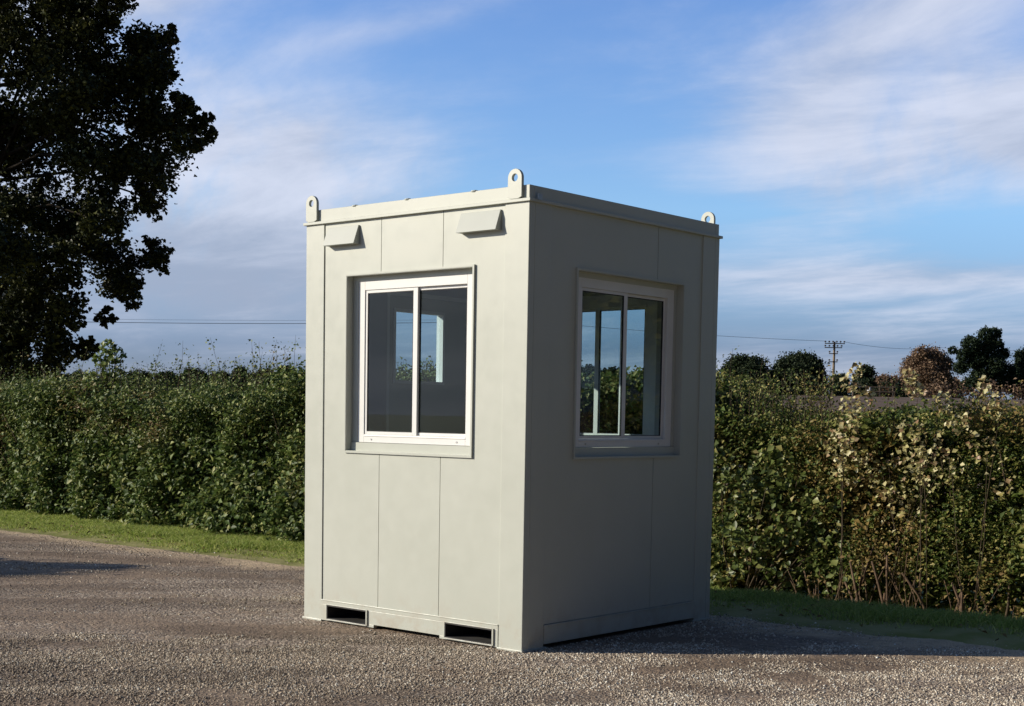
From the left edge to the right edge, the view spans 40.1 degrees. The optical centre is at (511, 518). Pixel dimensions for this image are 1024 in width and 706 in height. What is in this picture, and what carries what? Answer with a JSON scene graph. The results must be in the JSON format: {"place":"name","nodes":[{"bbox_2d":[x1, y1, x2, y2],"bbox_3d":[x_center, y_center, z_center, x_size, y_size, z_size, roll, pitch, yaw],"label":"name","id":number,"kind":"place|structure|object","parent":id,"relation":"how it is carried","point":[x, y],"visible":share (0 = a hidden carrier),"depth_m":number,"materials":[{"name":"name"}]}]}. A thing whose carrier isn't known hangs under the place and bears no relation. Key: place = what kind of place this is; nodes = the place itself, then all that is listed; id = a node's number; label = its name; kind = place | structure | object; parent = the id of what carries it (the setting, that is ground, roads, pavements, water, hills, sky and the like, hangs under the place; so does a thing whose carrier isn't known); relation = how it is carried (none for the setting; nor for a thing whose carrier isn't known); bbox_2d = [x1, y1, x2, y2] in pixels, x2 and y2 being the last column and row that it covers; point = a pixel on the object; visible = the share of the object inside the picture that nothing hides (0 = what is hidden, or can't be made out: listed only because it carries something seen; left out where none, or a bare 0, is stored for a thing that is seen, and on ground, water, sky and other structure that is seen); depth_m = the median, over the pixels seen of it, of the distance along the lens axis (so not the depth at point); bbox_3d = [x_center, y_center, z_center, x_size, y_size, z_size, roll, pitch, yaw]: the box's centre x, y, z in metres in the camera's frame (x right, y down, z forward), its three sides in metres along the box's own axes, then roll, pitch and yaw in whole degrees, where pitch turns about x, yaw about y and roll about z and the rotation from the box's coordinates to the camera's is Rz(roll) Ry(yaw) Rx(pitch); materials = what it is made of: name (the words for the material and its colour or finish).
{"place":"outdoors","nodes":[
{"label":"outdoors","id":0,"kind":"place"},
{"bbox_2d":[0,526,1023,705],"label":"driveway","id":1,"kind":"structure","parent":0,"point":[25,619],"depth_m":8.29,"materials":[{"name":"grey gravel"}]},
{"bbox_2d":[302,169,722,652],"bbox_3d":[0.001,-0.674,9.054,1.867,2.678,1.990,5,5,40],"label":"kiosk cabin","id":2,"kind":"object","parent":1,"relation":"on","point":[483,490],"visible":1,"depth_m":8.42,"materials":[{"name":"metal"}]},
{"bbox_2d":[344,264,475,457],"bbox_3d":[-0.594,-0.925,8.359,1.066,1.095,0.106,5,5,40],"label":"window","id":3,"kind":"structure","parent":2,"relation":"in","point":[359,287],"depth_m":8.42,"materials":[{"name":"paint"}]},
{"bbox_2d":[386,292,466,445],"bbox_3d":[-0.602,-0.538,9.697,0.085,1.990,0.840,5,5,40],"label":"door","id":4,"kind":"structure","parent":2,"relation":"in","point":[442,401],"depth_m":9.73,"materials":[{"name":"paint"}]},
{"bbox_2d":[577,295,657,447],"bbox_3d":[0.599,-1.006,9.751,1.066,1.095,0.106,5,5,40],"label":"window","id":5,"kind":"structure","parent":2,"relation":"in","point":[591,303],"depth_m":9.46,"materials":[{"name":"glass"}]},
{"bbox_2d":[572,267,684,458],"bbox_3d":[0.684,-0.913,8.497,0.106,1.095,1.104,5,5,40],"label":"window","id":6,"kind":"structure","parent":2,"relation":"in","point":[667,444],"depth_m":8.61,"materials":[{"name":"paint"}]},
{"bbox_2d":[0,507,1023,638],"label":"grass","id":7,"kind":"structure","parent":0,"point":[883,611],"depth_m":12.79,"materials":[{"name":"green plant"}]},
{"bbox_2d":[0,395,1023,649],"bbox_3d":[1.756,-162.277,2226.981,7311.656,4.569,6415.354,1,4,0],"label":"ground","id":8,"kind":"structure","parent":0,"point":[958,633],"depth_m":9.55,"materials":[{"name":"green plant"}]},
{"bbox_2d":[67,370,100,380],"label":"tree","id":9,"kind":"object","parent":8,"relation":"on","point":[78,375],"visible":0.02,"depth_m":253.94,"materials":[{"name":"green plant"}]},
{"bbox_2d":[80,338,133,488],"bbox_3d":[-4.841,-1.051,16.829,0.552,2.218,0.515,-3,5,-40],"label":"sapling","id":10,"kind":"object","parent":8,"relation":"on","point":[112,351],"visible":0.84,"depth_m":16.72,"materials":[{"name":"green plant"}]},
{"bbox_2d":[0,0,218,385],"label":"tree","id":11,"kind":"object","parent":8,"relation":"on","point":[62,47],"visible":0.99,"depth_m":30.93,"materials":[{"name":"green plant"}]},
{"bbox_2d":[118,368,156,385],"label":"tree","id":12,"kind":"object","parent":8,"relation":"on","point":[143,373],"visible":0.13,"depth_m":247.97,"materials":[{"name":"green plant"}]},
{"bbox_2d":[155,370,184,388],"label":"tree","id":13,"kind":"object","parent":8,"relation":"on","point":[168,375],"visible":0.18,"depth_m":253.76,"materials":[{"name":"green plant"}]},
{"bbox_2d":[178,365,208,390],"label":"tree","id":14,"kind":"object","parent":8,"relation":"on","point":[200,370],"visible":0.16,"depth_m":259.64,"materials":[{"name":"green plant"}]},
{"bbox_2d":[205,369,238,389],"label":"tree","id":15,"kind":"object","parent":8,"relation":"on","point":[227,375],"visible":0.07,"depth_m":248.34,"materials":[{"name":"green plant"}]},
{"bbox_2d":[231,364,253,389],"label":"tree","id":16,"kind":"object","parent":8,"relation":"on","point":[243,378],"visible":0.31,"depth_m":253.92,"materials":[{"name":"green plant"}]},
{"bbox_2d":[252,367,272,388],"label":"tree","id":17,"kind":"object","parent":8,"relation":"on","point":[260,370],"visible":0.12,"depth_m":259.92,"materials":[{"name":"green plant"}]},
{"bbox_2d":[275,364,292,388],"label":"tree","id":18,"kind":"object","parent":8,"relation":"on","point":[286,368],"visible":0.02,"depth_m":248.10,"materials":[{"name":"green plant"}]},
{"bbox_2d":[0,337,591,542],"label":"hedge","id":19,"kind":"object","parent":8,"relation":"on","point":[211,456],"visible":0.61,"depth_m":15.40,"materials":[{"name":"green plant"}]},
{"bbox_2d":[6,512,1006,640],"bbox_3d":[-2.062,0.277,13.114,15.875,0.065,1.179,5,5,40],"label":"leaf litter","id":20,"kind":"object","parent":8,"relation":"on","point":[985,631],"visible":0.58,"depth_m":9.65,"materials":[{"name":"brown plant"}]},
{"bbox_2d":[581,363,603,379],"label":"tree","id":21,"kind":"object","parent":8,"relation":"on","point":[586,368],"visible":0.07,"depth_m":254.33,"materials":[{"name":"green plant"}]},
{"bbox_2d":[600,366,628,380],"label":"tree","id":22,"kind":"object","parent":8,"relation":"on","point":[611,369],"visible":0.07,"depth_m":250.25,"materials":[{"name":"green plant"}]},
{"bbox_2d":[717,352,777,393],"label":"tree","id":23,"kind":"object","parent":8,"relation":"on","point":[747,363],"visible":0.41,"depth_m":197.34,"materials":[{"name":"green plant"}]},
{"bbox_2d":[710,440,875,596],"bbox_3d":[2.374,0.119,12.476,1.778,1.615,0.830,3,5,23],"label":"bush","id":24,"kind":"object","parent":8,"relation":"on","point":[759,496],"visible":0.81,"depth_m":12.44,"materials":[{"name":"green plant"}]},
{"bbox_2d":[580,348,1023,618],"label":"hedge","id":25,"kind":"object","parent":8,"relation":"on","point":[753,417],"visible":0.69,"depth_m":12.12,"materials":[{"name":"green plant"}]},
{"bbox_2d":[772,347,831,395],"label":"tree","id":26,"kind":"object","parent":8,"relation":"on","point":[805,361],"visible":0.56,"depth_m":201.98,"materials":[{"name":"green plant"}]},
{"bbox_2d":[741,370,911,396],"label":"field hedge","id":27,"kind":"object","parent":8,"relation":"on","point":[899,392],"visible":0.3,"depth_m":157.08,"materials":[{"name":"green plant"}]},
{"bbox_2d":[824,341,844,392],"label":"telegraph pole","id":28,"kind":"object","parent":8,"relation":"on","point":[833,353],"visible":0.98,"depth_m":188.61,"materials":[{"name":"brown wood"}]},
{"bbox_2d":[588,326,814,340],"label":"overhead wire","id":29,"kind":"object","parent":28,"relation":"attached to","point":[727,336],"visible":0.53,"depth_m":185.29,"materials":[{"name":"black metal"}]},
{"bbox_2d":[829,373,849,395],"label":"tree","id":30,"kind":"object","parent":8,"relation":"on","point":[838,380],"visible":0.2,"depth_m":220.36,"materials":[{"name":"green plant"}]},
{"bbox_2d":[823,361,875,599],"bbox_3d":[2.847,-0.175,11.864,0.434,2.289,0.441,1,4,0],"label":"pale shrub","id":31,"kind":"object","parent":8,"relation":"on","point":[845,442],"visible":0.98,"depth_m":11.84,"materials":[{"name":"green plant"}]},
{"bbox_2d":[852,362,878,396],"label":"tree","id":32,"kind":"object","parent":8,"relation":"on","point":[868,373],"visible":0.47,"depth_m":213.13,"materials":[{"name":"green plant"}]},
{"bbox_2d":[852,385,894,396],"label":"fence","id":33,"kind":"object","parent":8,"relation":"on","point":[880,387],"visible":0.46,"depth_m":152.25,"materials":[{"name":"brown wood"}]},
{"bbox_2d":[874,372,905,396],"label":"tree","id":34,"kind":"object","parent":8,"relation":"on","point":[884,377],"visible":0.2,"depth_m":242.64,"materials":[{"name":"brown plant"}]},
{"bbox_2d":[833,442,958,604],"bbox_3d":[3.246,0.166,11.923,1.061,1.616,0.498,3,5,29],"label":"shrub","id":35,"kind":"object","parent":8,"relation":"on","point":[865,460],"visible":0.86,"depth_m":11.85,"materials":[{"name":"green plant"}]},
{"bbox_2d":[772,538,1023,618],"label":"dead weeds","id":36,"kind":"object","parent":8,"relation":"on","point":[960,601],"visible":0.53,"depth_m":11.69,"materials":[{"name":"brown plant"}]},
{"bbox_2d":[894,341,958,397],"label":"tree","id":37,"kind":"object","parent":8,"relation":"on","point":[927,365],"visible":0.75,"depth_m":221.62,"materials":[{"name":"brown plant"}]},
{"bbox_2d":[895,368,970,607],"bbox_3d":[3.389,-0.101,11.432,0.592,2.226,0.365,1,4,0],"label":"pale shrub","id":38,"kind":"object","parent":8,"relation":"on","point":[919,450],"visible":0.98,"depth_m":11.36,"materials":[{"name":"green plant"}]},
{"bbox_2d":[953,377,962,397],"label":"tree","id":39,"kind":"object","parent":8,"relation":"on","point":[957,381],"visible":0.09,"depth_m":237.76,"materials":[{"name":"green plant"}]},
{"bbox_2d":[905,376,1023,399],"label":"field hedge","id":40,"kind":"object","parent":8,"relation":"on","point":[931,393],"visible":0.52,"depth_m":163.97,"materials":[{"name":"green plant"}]},
{"bbox_2d":[933,375,1015,612],"bbox_3d":[3.666,-0.055,11.188,0.633,2.174,0.341,2,4,12],"label":"pale shrub","id":41,"kind":"object","parent":8,"relation":"on","point":[965,415],"visible":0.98,"depth_m":11.15,"materials":[{"name":"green plant"}]},
{"bbox_2d":[947,325,1023,394],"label":"oak tree","id":42,"kind":"object","parent":8,"relation":"on","point":[989,352],"visible":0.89,"depth_m":229.31,"materials":[{"name":"green plant"}]},
{"bbox_2d":[1009,347,1023,399],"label":"tree","id":43,"kind":"object","parent":8,"relation":"on","point":[1019,359],"visible":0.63,"depth_m":233.68,"materials":[{"name":"green plant"}]},
{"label":"telegraph pole","id":44,"kind":"object","parent":8,"relation":"on","visible":0},
{"bbox_2d":[125,319,305,320],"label":"overhead wire","id":45,"kind":"object","parent":44,"relation":"attached to","point":[281,320],"visible":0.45,"depth_m":166.46,"materials":[{"name":"black metal"}]},
{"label":"telegraph pole","id":46,"kind":"object","parent":8,"relation":"on","visible":0},
{"bbox_2d":[109,322,436,323],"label":"overhead wire","id":47,"kind":"object","parent":46,"relation":"attached to","point":[245,323],"visible":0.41,"depth_m":163.99,"materials":[{"name":"black metal"}]},
{"bbox_2d":[0,0,1023,398],"label":"sky","id":48,"kind":"structure","parent":0,"point":[858,165],"materials":[{"name":"blue"}]}
]}

